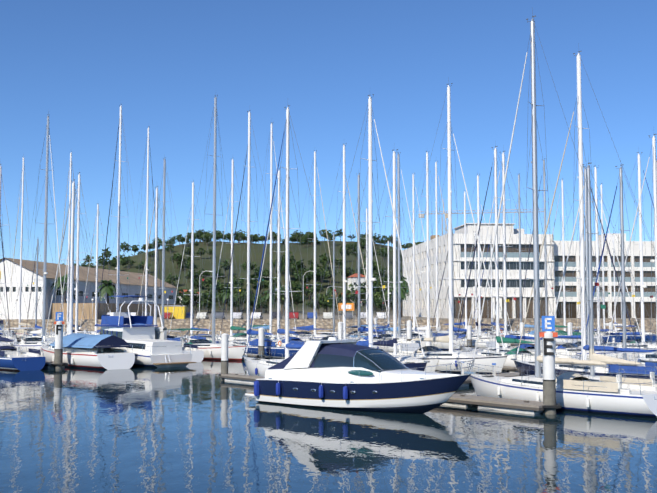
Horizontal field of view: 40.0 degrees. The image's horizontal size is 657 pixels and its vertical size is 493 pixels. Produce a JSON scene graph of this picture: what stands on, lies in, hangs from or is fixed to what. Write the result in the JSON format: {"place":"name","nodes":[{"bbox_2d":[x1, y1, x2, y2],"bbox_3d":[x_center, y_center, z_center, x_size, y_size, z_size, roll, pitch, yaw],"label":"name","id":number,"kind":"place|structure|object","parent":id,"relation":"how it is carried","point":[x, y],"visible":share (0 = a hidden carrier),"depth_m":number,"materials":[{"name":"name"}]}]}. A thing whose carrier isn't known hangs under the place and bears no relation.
{"place":"outdoors","nodes":[
{"label":"outdoors","id":0,"kind":"place"},
{"bbox_2d":[0,342,656,492],"bbox_3d":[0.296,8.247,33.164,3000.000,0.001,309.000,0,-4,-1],"label":"marina water","id":1,"kind":"structure","parent":0,"point":[200,427],"depth_m":39.94,"materials":[{"name":"blue liquid"}]},
{"bbox_2d":[0,210,13,346],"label":"sailboat","id":2,"kind":"object","parent":1,"relation":"on","point":[4,344],"visible":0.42,"depth_m":109.60,"materials":[{"name":"white"}]},
{"bbox_2d":[0,314,15,337],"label":"boat","id":3,"kind":"object","parent":1,"relation":"on","point":[7,331],"visible":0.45,"depth_m":162.19,"materials":[{"name":"white"}]},
{"bbox_2d":[0,164,45,370],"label":"sailboat","id":4,"kind":"object","parent":1,"relation":"on","point":[13,358],"visible":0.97,"depth_m":87.45,"materials":[{"name":"blue"}]},
{"bbox_2d":[5,153,48,337],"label":"sailboat","id":5,"kind":"object","parent":1,"relation":"on","point":[19,331],"visible":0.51,"depth_m":173.22,"materials":[{"name":"white"}]},
{"bbox_2d":[3,110,64,352],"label":"sailboat","id":6,"kind":"object","parent":1,"relation":"on","point":[33,342],"visible":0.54,"depth_m":113.95,"materials":[{"name":"white"}]},
{"bbox_2d":[23,237,54,340],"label":"boat","id":7,"kind":"object","parent":1,"relation":"on","point":[36,326],"visible":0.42,"depth_m":151.52,"materials":[{"name":"white"}]},
{"bbox_2d":[51,312,64,368],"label":"pile","id":8,"kind":"object","parent":1,"relation":"in","point":[59,322],"visible":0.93,"depth_m":89.26,"materials":[{"name":"white"}]},
{"bbox_2d":[50,151,99,335],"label":"sailboat","id":9,"kind":"object","parent":1,"relation":"on","point":[70,203],"visible":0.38,"depth_m":157.95,"materials":[{"name":"white metal"}]},
{"bbox_2d":[54,172,102,339],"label":"sailboat","id":10,"kind":"object","parent":1,"relation":"on","point":[77,270],"visible":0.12,"depth_m":122.85,"materials":[{"name":"white metal"}]},
{"bbox_2d":[40,173,134,369],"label":"sailboat","id":11,"kind":"object","parent":1,"relation":"on","point":[90,351],"visible":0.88,"depth_m":90.65,"materials":[{"name":"white plastic"}]},
{"bbox_2d":[78,204,115,333],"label":"sailboat","id":12,"kind":"object","parent":1,"relation":"on","point":[97,265],"visible":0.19,"depth_m":161.16,"materials":[{"name":"white metal"}]},
{"bbox_2d":[94,104,147,334],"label":"sailboat","id":13,"kind":"object","parent":1,"relation":"on","point":[119,207],"visible":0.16,"depth_m":125.92,"materials":[{"name":"white metal"}]},
{"bbox_2d":[123,126,161,324],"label":"sailboat","id":14,"kind":"object","parent":1,"relation":"on","point":[147,234],"visible":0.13,"depth_m":162.60,"materials":[{"name":"white metal"}]},
{"bbox_2d":[93,280,196,367],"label":"motor cruiser","id":15,"kind":"object","parent":1,"relation":"on","point":[153,347],"visible":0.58,"depth_m":95.46,"materials":[{"name":"white plastic"}]},
{"bbox_2d":[137,186,203,361],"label":"sailboat","id":16,"kind":"object","parent":1,"relation":"on","point":[197,355],"visible":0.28,"depth_m":106.24,"materials":[{"name":"white"}]},
{"bbox_2d":[143,157,209,342],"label":"sailboat","id":17,"kind":"object","parent":1,"relation":"on","point":[164,252],"visible":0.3,"depth_m":130.04,"materials":[{"name":"white metal"}]},
{"bbox_2d":[167,182,237,342],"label":"sailboat","id":18,"kind":"object","parent":1,"relation":"on","point":[191,289],"visible":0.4,"depth_m":133.96,"materials":[{"name":"white metal"}]},
{"bbox_2d":[168,95,246,360],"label":"sailboat","id":19,"kind":"object","parent":1,"relation":"on","point":[211,349],"visible":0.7,"depth_m":107.43,"materials":[{"name":"white"}]},
{"bbox_2d":[218,333,230,379],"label":"pile","id":20,"kind":"object","parent":1,"relation":"in","point":[224,353],"visible":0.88,"depth_m":75.07,"materials":[{"name":"white"}]},
{"bbox_2d":[207,158,276,340],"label":"sailboat","id":21,"kind":"object","parent":1,"relation":"on","point":[240,335],"visible":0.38,"depth_m":138.54,"materials":[{"name":"white metal"}]},
{"bbox_2d":[217,110,304,358],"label":"sailboat","id":22,"kind":"object","parent":1,"relation":"on","point":[279,347],"visible":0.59,"depth_m":113.95,"materials":[{"name":"white"}]},
{"bbox_2d":[257,328,264,358],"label":"pile","id":23,"kind":"object","parent":1,"relation":"in","point":[261,335],"visible":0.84,"depth_m":105.59,"materials":[{"name":"white"}]},
{"bbox_2d":[233,123,298,339],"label":"sailboat","id":24,"kind":"object","parent":1,"relation":"on","point":[271,233],"visible":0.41,"depth_m":140.29,"materials":[{"name":"white metal"}]},
{"bbox_2d":[250,168,329,344],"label":"sailboat","id":25,"kind":"object","parent":1,"relation":"on","point":[280,331],"visible":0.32,"depth_m":118.24,"materials":[{"name":"white metal"}]},
{"bbox_2d":[242,105,358,376],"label":"sailboat","id":26,"kind":"object","parent":1,"relation":"on","point":[257,367],"visible":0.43,"depth_m":75.03,"materials":[{"name":"white"}]},
{"bbox_2d":[272,150,339,339],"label":"sailboat","id":27,"kind":"object","parent":1,"relation":"on","point":[319,336],"visible":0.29,"depth_m":143.29,"materials":[{"name":"white metal"}]},
{"bbox_2d":[16,331,628,413],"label":"pontoons","id":28,"kind":"object","parent":1,"relation":"on","point":[506,405],"visible":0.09,"depth_m":54.93,"materials":[{"name":"brown"}]},
{"bbox_2d":[311,232,352,336],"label":"boat","id":29,"kind":"object","parent":1,"relation":"on","point":[334,298],"visible":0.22,"depth_m":148.77,"materials":[{"name":"white metal"}]},
{"bbox_2d":[299,143,380,346],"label":"sailboat","id":30,"kind":"object","parent":1,"relation":"on","point":[344,238],"visible":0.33,"depth_m":119.55,"materials":[{"name":"white metal"}]},
{"bbox_2d":[338,322,343,338],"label":"pile","id":31,"kind":"object","parent":1,"relation":"in","point":[340,328],"visible":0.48,"depth_m":113.87,"materials":[{"name":"white"}]},
{"bbox_2d":[245,311,475,413],"bbox_3d":[1.911,7.079,54.429,16.018,6.484,4.874,-3,-5,41],"label":"motor yacht","id":32,"kind":"object","parent":1,"relation":"on","point":[336,373],"visible":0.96,"depth_m":52.90,"materials":[{"name":"white plastic"}]},
{"bbox_2d":[293,94,429,370],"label":"sailboat","id":33,"kind":"object","parent":1,"relation":"on","point":[369,341],"visible":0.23,"depth_m":75.50,"materials":[{"name":"white metal"}]},
{"bbox_2d":[331,207,392,336],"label":"boat","id":34,"kind":"object","parent":1,"relation":"on","point":[366,268],"visible":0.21,"depth_m":152.01,"materials":[{"name":"white metal"}]},
{"bbox_2d":[328,174,419,352],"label":"sailboat","id":35,"kind":"object","parent":1,"relation":"on","point":[410,345],"visible":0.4,"depth_m":124.09,"materials":[{"name":"white"}]},
{"bbox_2d":[365,241,406,336],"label":"boat","id":36,"kind":"object","parent":1,"relation":"on","point":[388,300],"visible":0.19,"depth_m":156.83,"materials":[{"name":"white metal"}]},
{"bbox_2d":[349,152,431,347],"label":"sailboat","id":37,"kind":"object","parent":1,"relation":"on","point":[388,337],"visible":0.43,"depth_m":129.29,"materials":[{"name":"white metal"}]},
{"bbox_2d":[343,149,441,371],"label":"sailboat","id":38,"kind":"object","parent":1,"relation":"on","point":[393,344],"visible":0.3,"depth_m":82.48,"materials":[{"name":"white"}]},
{"bbox_2d":[406,320,411,340],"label":"pile","id":39,"kind":"object","parent":1,"relation":"in","point":[409,329],"visible":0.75,"depth_m":122.08,"materials":[{"name":"white"}]},
{"bbox_2d":[377,174,442,336],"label":"sailboat","id":40,"kind":"object","parent":1,"relation":"on","point":[414,296],"visible":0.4,"depth_m":161.22,"materials":[{"name":"white metal"}]},
{"bbox_2d":[378,151,464,349],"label":"sailboat","id":41,"kind":"object","parent":1,"relation":"on","point":[444,345],"visible":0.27,"depth_m":132.24,"materials":[{"name":"white"}]},
{"bbox_2d":[425,329,430,345],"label":"pile","id":42,"kind":"object","parent":1,"relation":"in","point":[427,333],"visible":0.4,"depth_m":91.58,"materials":[{"name":"white"}]},
{"bbox_2d":[401,162,463,332],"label":"sailboat","id":43,"kind":"object","parent":1,"relation":"on","point":[437,256],"visible":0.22,"depth_m":164.41,"materials":[{"name":"white metal"}]},
{"bbox_2d":[373,77,509,374],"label":"sailboat","id":44,"kind":"object","parent":1,"relation":"on","point":[454,356],"visible":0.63,"depth_m":84.80,"materials":[{"name":"white"}]},
{"bbox_2d":[431,190,494,334],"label":"sailboat","id":45,"kind":"object","parent":1,"relation":"on","point":[466,304],"visible":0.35,"depth_m":168.48,"materials":[{"name":"white metal"}]},
{"bbox_2d":[431,231,495,348],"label":"boat","id":46,"kind":"object","parent":1,"relation":"on","point":[483,342],"visible":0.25,"depth_m":135.29,"materials":[{"name":"white"}]},
{"bbox_2d":[466,325,473,346],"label":"pile","id":47,"kind":"object","parent":1,"relation":"in","point":[469,334],"visible":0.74,"depth_m":130.23,"materials":[{"name":"white"}]},
{"bbox_2d":[432,175,515,346],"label":"sailboat","id":48,"kind":"object","parent":1,"relation":"on","point":[479,293],"visible":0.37,"depth_m":140.85,"materials":[{"name":"white metal"}]},
{"bbox_2d":[456,231,509,333],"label":"boat","id":49,"kind":"object","parent":1,"relation":"on","point":[476,302],"visible":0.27,"depth_m":173.63,"materials":[{"name":"white metal"}]},
{"bbox_2d":[472,234,526,332],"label":"boat","id":50,"kind":"object","parent":1,"relation":"on","point":[491,311],"visible":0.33,"depth_m":178.53,"materials":[{"name":"white"}]},
{"bbox_2d":[453,145,581,370],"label":"sailboat","id":51,"kind":"object","parent":1,"relation":"on","point":[509,362],"visible":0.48,"depth_m":89.38,"materials":[{"name":"white metal"}]},
{"bbox_2d":[460,151,581,358],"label":"sailboat","id":52,"kind":"object","parent":1,"relation":"on","point":[528,346],"visible":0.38,"depth_m":96.17,"materials":[{"name":"white"}]},
{"bbox_2d":[489,173,576,345],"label":"sailboat","id":53,"kind":"object","parent":1,"relation":"on","point":[531,334],"visible":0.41,"depth_m":150.25,"materials":[{"name":"white"}]},
{"bbox_2d":[539,316,560,414],"bbox_3d":[12.498,7.708,51.210,1.057,7.530,1.030,0,-4,-1],"label":"pile","id":54,"kind":"object","parent":1,"relation":"in","point":[548,336],"visible":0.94,"depth_m":51.01,"materials":[{"name":"white painted steel"}]},
{"bbox_2d":[515,159,602,342],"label":"sailboat","id":55,"kind":"object","parent":1,"relation":"on","point":[546,292],"visible":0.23,"depth_m":155.19,"materials":[{"name":"white metal"}]},
{"bbox_2d":[467,7,656,417],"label":"sailboat","id":56,"kind":"object","parent":1,"relation":"on","point":[619,395],"visible":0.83,"depth_m":54.63,"materials":[{"name":"white plastic"}]},
{"bbox_2d":[567,322,572,342],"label":"pile","id":57,"kind":"object","parent":1,"relation":"in","point":[569,326],"visible":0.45,"depth_m":108.04,"materials":[{"name":"white"}]},
{"bbox_2d":[533,179,620,342],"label":"sailboat","id":58,"kind":"object","parent":1,"relation":"on","point":[564,312],"visible":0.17,"depth_m":158.51,"materials":[{"name":"blue"}]},
{"bbox_2d":[514,166,640,359],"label":"boat","id":59,"kind":"object","parent":1,"relation":"on","point":[568,346],"visible":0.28,"depth_m":96.22,"materials":[{"name":"white"}]},
{"bbox_2d":[511,43,656,380],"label":"sailboat","id":60,"kind":"object","parent":1,"relation":"on","point":[632,370],"visible":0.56,"depth_m":68.19,"materials":[{"name":"white painted fibreglass"},{"name":"aluminium"}]},
{"bbox_2d":[532,166,648,358],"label":"sailboat","id":61,"kind":"object","parent":1,"relation":"on","point":[598,297],"visible":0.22,"depth_m":102.01,"materials":[{"name":"white metal"}]},
{"bbox_2d":[541,158,656,386],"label":"sailboat","id":62,"kind":"object","parent":1,"relation":"on","point":[593,356],"visible":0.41,"depth_m":60.47,"materials":[{"name":"white"}]},
{"bbox_2d":[573,147,656,351],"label":"sailboat","id":63,"kind":"object","parent":1,"relation":"on","point":[643,323],"visible":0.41,"depth_m":105.49,"materials":[{"name":"white"}]},
{"bbox_2d":[575,164,656,366],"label":"sailboat","id":64,"kind":"object","parent":1,"relation":"on","point":[624,309],"visible":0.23,"depth_m":72.60,"materials":[{"name":"white metal"}]},
{"bbox_2d":[580,183,656,341],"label":"sailboat","id":65,"kind":"object","parent":1,"relation":"on","point":[648,337],"visible":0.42,"depth_m":166.20,"materials":[{"name":"blue"}]},
{"bbox_2d":[594,232,653,332],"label":"boat","id":66,"kind":"object","parent":1,"relation":"on","point":[614,274],"visible":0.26,"depth_m":172.17,"materials":[{"name":"white metal"}]},
{"bbox_2d":[596,160,656,343],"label":"boat","id":67,"kind":"object","parent":1,"relation":"on","point":[639,339],"visible":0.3,"depth_m":110.46,"materials":[{"name":"white"}]},
{"bbox_2d":[602,134,656,363],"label":"boat","id":68,"kind":"object","parent":1,"relation":"on","point":[643,360],"visible":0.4,"depth_m":77.08,"materials":[{"name":"white metal"}]},
{"bbox_2d":[632,353,656,358],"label":"boat","id":69,"kind":"object","parent":1,"relation":"on","point":[641,356],"visible":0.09,"depth_m":82.71,"materials":[{"name":"white"}]},
{"bbox_2d":[0,241,656,335],"bbox_3d":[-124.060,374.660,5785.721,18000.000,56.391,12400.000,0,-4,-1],"label":"ground","id":70,"kind":"structure","parent":0,"point":[239,250],"depth_m":387.25,"materials":[{"name":"green plant"}]},
{"bbox_2d":[51,274,75,302],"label":"palm","id":71,"kind":"object","parent":70,"relation":"on","point":[59,283],"visible":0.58,"depth_m":193.00,"materials":[{"name":"green plant"}]},
{"bbox_2d":[0,257,180,318],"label":"warehouse building","id":72,"kind":"structure","parent":70,"relation":"on","point":[133,279],"depth_m":199.82,"materials":[{"name":"white paint"}]},
{"bbox_2d":[98,280,116,302],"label":"palm","id":73,"kind":"object","parent":70,"relation":"on","point":[109,289],"visible":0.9,"depth_m":206.85,"materials":[{"name":"green plant"}]},
{"bbox_2d":[120,242,130,257],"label":"tree","id":74,"kind":"object","parent":70,"relation":"on","point":[122,246],"visible":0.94,"depth_m":554.27,"materials":[{"name":"green plant"}]},
{"bbox_2d":[169,253,184,262],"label":"tree","id":75,"kind":"object","parent":70,"relation":"on","point":[176,257],"visible":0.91,"depth_m":467.27,"materials":[{"name":"green plant"}]},
{"bbox_2d":[181,294,196,311],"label":"tree","id":76,"kind":"object","parent":70,"relation":"on","point":[187,304],"visible":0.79,"depth_m":313.80,"materials":[{"name":"green plant"}]},
{"bbox_2d":[181,288,207,313],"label":"tree","id":77,"kind":"object","parent":70,"relation":"on","point":[202,293],"visible":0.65,"depth_m":315.18,"materials":[{"name":"green plant"}]},
{"bbox_2d":[193,278,206,288],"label":"tree","id":78,"kind":"object","parent":70,"relation":"on","point":[196,285],"visible":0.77,"depth_m":381.40,"materials":[{"name":"green plant"}]},
{"bbox_2d":[196,312,208,318],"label":"parked car","id":79,"kind":"object","parent":70,"relation":"on","point":[201,314],"visible":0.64,"depth_m":194.66,"materials":[{"name":"grey paint"}]},
{"bbox_2d":[195,268,210,281],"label":"tree","id":80,"kind":"object","parent":70,"relation":"on","point":[204,274],"visible":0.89,"depth_m":416.15,"materials":[{"name":"green plant"}]},
{"bbox_2d":[197,299,211,309],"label":"tree","id":81,"kind":"object","parent":70,"relation":"on","point":[205,305],"visible":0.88,"depth_m":307.73,"materials":[{"name":"green plant"}]},
{"bbox_2d":[218,260,230,276],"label":"tree","id":82,"kind":"object","parent":70,"relation":"on","point":[224,263],"visible":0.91,"depth_m":430.52,"materials":[{"name":"green plant"}]},
{"bbox_2d":[221,288,230,312],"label":"palm","id":83,"kind":"object","parent":70,"relation":"on","point":[223,295],"visible":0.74,"depth_m":317.40,"materials":[{"name":"green plant"}]},
{"bbox_2d":[228,291,252,311],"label":"tree","id":84,"kind":"object","parent":70,"relation":"on","point":[240,300],"visible":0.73,"depth_m":248.03,"materials":[{"name":"green plant"}]},
{"bbox_2d":[240,261,256,270],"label":"tree","id":85,"kind":"object","parent":70,"relation":"on","point":[252,266],"visible":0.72,"depth_m":417.51,"materials":[{"name":"green plant"}]},
{"bbox_2d":[161,303,353,318],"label":"shipping containers","id":86,"kind":"object","parent":70,"relation":"on","point":[179,312],"visible":0.69,"depth_m":199.01,"materials":[{"name":"yellow metal"}]},
{"bbox_2d":[250,279,268,293],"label":"tree","id":87,"kind":"object","parent":70,"relation":"on","point":[255,283],"visible":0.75,"depth_m":384.39,"materials":[{"name":"green plant"}]},
{"bbox_2d":[262,289,274,313],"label":"palm","id":88,"kind":"object","parent":70,"relation":"on","point":[267,294],"visible":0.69,"depth_m":297.66,"materials":[{"name":"green plant"}]},
{"bbox_2d":[178,274,381,305],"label":"hillside houses","id":89,"kind":"structure","parent":70,"relation":"on","point":[352,279],"depth_m":388.38,"materials":[{"name":"tile"}]},
{"bbox_2d":[274,284,300,314],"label":"tree","id":90,"kind":"object","parent":70,"relation":"on","point":[295,297],"visible":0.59,"depth_m":260.31,"materials":[{"name":"green plant"}]},
{"bbox_2d":[284,279,305,291],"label":"tree","id":91,"kind":"object","parent":70,"relation":"on","point":[297,285],"visible":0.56,"depth_m":366.52,"materials":[{"name":"green plant"}]},
{"bbox_2d":[291,259,306,269],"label":"tree","id":92,"kind":"object","parent":70,"relation":"on","point":[299,263],"visible":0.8,"depth_m":419.97,"materials":[{"name":"green plant"}]},
{"bbox_2d":[294,289,306,311],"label":"tree","id":93,"kind":"object","parent":70,"relation":"on","point":[301,298],"visible":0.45,"depth_m":309.20,"materials":[{"name":"green plant"}]},
{"bbox_2d":[293,268,310,284],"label":"tree","id":94,"kind":"object","parent":70,"relation":"on","point":[300,272],"visible":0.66,"depth_m":397.58,"materials":[{"name":"green plant"}]},
{"bbox_2d":[304,285,317,300],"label":"tree","id":95,"kind":"object","parent":70,"relation":"on","point":[307,291],"visible":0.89,"depth_m":366.65,"materials":[{"name":"green plant"}]},
{"bbox_2d":[307,267,324,287],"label":"tree","id":96,"kind":"object","parent":70,"relation":"on","point":[317,274],"visible":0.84,"depth_m":391.55,"materials":[{"name":"green plant"}]},
{"bbox_2d":[312,282,323,293],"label":"tree","id":97,"kind":"object","parent":70,"relation":"on","point":[319,285],"visible":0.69,"depth_m":375.57,"materials":[{"name":"green plant"}]},
{"bbox_2d":[308,294,330,315],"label":"tree","id":98,"kind":"object","parent":70,"relation":"on","point":[322,303],"visible":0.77,"depth_m":278.25,"materials":[{"name":"green plant"}]},
{"bbox_2d":[309,259,330,281],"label":"tree","id":99,"kind":"object","parent":70,"relation":"on","point":[327,268],"visible":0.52,"depth_m":409.00,"materials":[{"name":"green plant"}]},
{"bbox_2d":[15,271,633,318],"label":"street lamps","id":100,"kind":"object","parent":70,"relation":"on","point":[303,297],"visible":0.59,"depth_m":201.11,"materials":[{"name":"white metal"}]},
{"bbox_2d":[322,230,337,245],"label":"tree","id":101,"kind":"object","parent":70,"relation":"on","point":[329,236],"visible":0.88,"depth_m":586.39,"materials":[{"name":"green plant"}]},
{"bbox_2d":[346,284,365,316],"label":"tree","id":102,"kind":"object","parent":70,"relation":"on","point":[352,295],"visible":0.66,"depth_m":244.69,"materials":[{"name":"green plant"}]},
{"bbox_2d":[374,289,404,316],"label":"tree","id":103,"kind":"object","parent":70,"relation":"on","point":[383,296],"visible":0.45,"depth_m":228.26,"materials":[{"name":"green plant"}]},
{"bbox_2d":[389,275,409,317],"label":"palm","id":104,"kind":"object","parent":70,"relation":"on","point":[404,283],"visible":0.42,"depth_m":214.32,"materials":[{"name":"green plant"}]},
{"bbox_2d":[392,288,409,316],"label":"palm","id":105,"kind":"object","parent":70,"relation":"on","point":[403,294],"visible":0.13,"depth_m":233.41,"materials":[{"name":"green plant"}]},
{"bbox_2d":[418,199,543,234],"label":"tower crane","id":106,"kind":"object","parent":70,"relation":"on","point":[446,215],"visible":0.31,"depth_m":421.19,"materials":[{"name":"metal"}]},
{"bbox_2d":[402,223,655,317],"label":"apartment building","id":107,"kind":"structure","parent":70,"relation":"on","point":[556,268],"depth_m":214.52,"materials":[{"name":"white concrete"}]},
{"bbox_2d":[0,0,656,265],"label":"sky","id":108,"kind":"structure","parent":0,"point":[166,62],"materials":[{"name":"blue"}]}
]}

